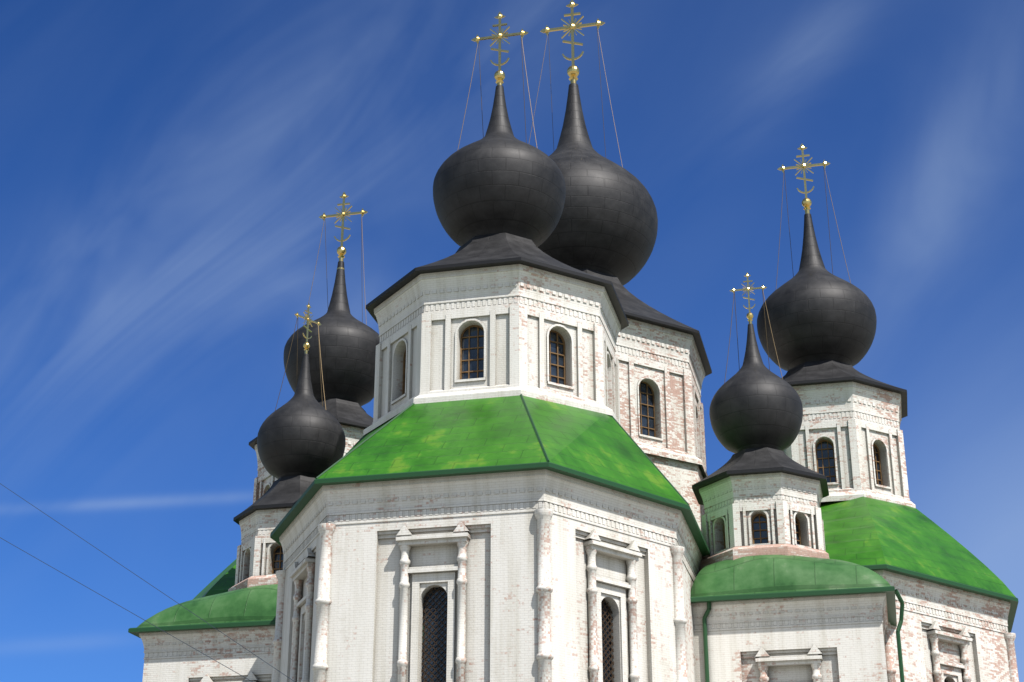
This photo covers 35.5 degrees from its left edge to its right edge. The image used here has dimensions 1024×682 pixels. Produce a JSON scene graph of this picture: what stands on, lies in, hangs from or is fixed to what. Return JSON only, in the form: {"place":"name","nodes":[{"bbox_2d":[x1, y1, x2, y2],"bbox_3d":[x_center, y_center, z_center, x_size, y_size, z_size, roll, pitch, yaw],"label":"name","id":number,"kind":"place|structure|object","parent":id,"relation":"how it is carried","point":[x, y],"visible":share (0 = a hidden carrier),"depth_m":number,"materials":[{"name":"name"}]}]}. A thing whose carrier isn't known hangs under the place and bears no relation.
{"place":"outdoors","nodes":[
{"label":"outdoors","id":0,"kind":"place"},
{"bbox_2d":[1,484,294,681],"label":"wires","id":1,"kind":"object","parent":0,"point":[148,583],"visible":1,"depth_m":15.15,"materials":[{"name":"black"}]},
{"bbox_2d":[0,0,1023,681],"label":"sky","id":2,"kind":"structure","parent":0,"point":[169,169],"materials":[{"name":"blue"}]},
{"label":"ground","id":3,"kind":"structure","parent":0,"visible":0},
{"bbox_2d":[139,264,1010,681],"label":"walls","id":4,"kind":"structure","parent":3,"relation":"on","point":[517,312],"depth_m":57.65,"materials":[{"name":"white paint"}]},
{"bbox_2d":[137,555,890,627],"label":"roofs","id":5,"kind":"structure","parent":4,"relation":"on","point":[755,574],"depth_m":58.24,"materials":[{"name":"green metal"}]},
{"bbox_2d":[228,543,828,591],"bbox_3d":[0.394,9.518,63.102,23.940,0.600,4.840,-5,-23,12],"label":"brick base","id":6,"kind":"object","parent":5,"relation":"on","point":[734,553],"visible":0.34,"depth_m":59.30,"materials":[{"name":"brick"}]},
{"bbox_2d":[238,233,898,514],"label":"drum roofs","id":7,"kind":"structure","parent":4,"relation":"on","point":[287,489],"depth_m":64.75,"materials":[{"name":"black metal"}]},
{"bbox_2d":[257,354,345,478],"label":"onion dome","id":8,"kind":"structure","parent":7,"relation":"on","point":[301,432],"depth_m":66.33,"materials":[{"name":"black metal"}]},
{"bbox_2d":[283,261,379,405],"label":"onion dome","id":9,"kind":"structure","parent":7,"relation":"on","point":[349,342],"depth_m":79.16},
{"bbox_2d":[433,85,565,246],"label":"dome","id":10,"kind":"structure","parent":7,"relation":"on","point":[499,177],"depth_m":63.83,"materials":[{"name":"black metal"}]},
{"bbox_2d":[233,257,907,524],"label":"roof eaves","id":11,"kind":"object","parent":7,"relation":"attached to","point":[620,312],"visible":0.35,"depth_m":61.98,"materials":[{"name":"black"}]},
{"bbox_2d":[538,83,657,284],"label":"onion dome","id":12,"kind":"structure","parent":7,"relation":"on","point":[607,223],"depth_m":80.61,"materials":[{"name":"black metal"}]},
{"bbox_2d":[295,0,829,353],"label":"crosses","id":13,"kind":"object","parent":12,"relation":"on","point":[573,71],"visible":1,"depth_m":79.35,"materials":[{"name":"gold metal"}]},
{"bbox_2d":[275,28,850,409],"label":"chains","id":14,"kind":"object","parent":13,"relation":"hanging from","point":[553,145],"visible":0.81,"depth_m":75.87,"materials":[{"name":"brown"}]},
{"bbox_2d":[709,324,802,452],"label":"onion dome","id":15,"kind":"structure","parent":7,"relation":"on","point":[756,402],"depth_m":62.23,"materials":[{"name":"black metal"}]},
{"bbox_2d":[757,213,876,370],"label":"onion dome","id":16,"kind":"structure","parent":7,"relation":"on","point":[816,310],"depth_m":74.04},
{"bbox_2d":[128,462,1017,681],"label":"cornice","id":17,"kind":"structure","parent":4,"relation":"attached to","point":[316,485],"depth_m":56.65,"materials":[{"name":"green"}]},
{"bbox_2d":[272,325,882,573],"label":"window frames","id":18,"kind":"structure","parent":4,"relation":"attached to","point":[641,415],"depth_m":60.27,"materials":[{"name":"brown wood"}]},
{"bbox_2d":[194,395,1014,621],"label":"green roofs","id":19,"kind":"structure","parent":4,"relation":"on","point":[495,431],"depth_m":55.98,"materials":[{"name":"green metal"}]},
{"bbox_2d":[315,394,688,504],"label":"roof ridge seams","id":20,"kind":"object","parent":19,"relation":"on","point":[530,418],"visible":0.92,"depth_m":55.64,"materials":[{"name":"green metal"}]},
{"bbox_2d":[274,327,944,681],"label":"glass","id":21,"kind":"object","parent":4,"relation":"attached to","point":[473,352],"visible":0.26,"depth_m":59.10,"materials":[{"name":"black glass"}]},
{"bbox_2d":[272,508,1018,681],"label":"columns","id":22,"kind":"structure","parent":4,"relation":"attached to","point":[544,590],"depth_m":51.68,"materials":[{"name":"white paint"}]},
{"bbox_2d":[421,587,947,681],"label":"lattice window","id":23,"kind":"structure","parent":4,"relation":"attached to","point":[446,638],"depth_m":50.93,"materials":[{"name":"brown"}]}
]}

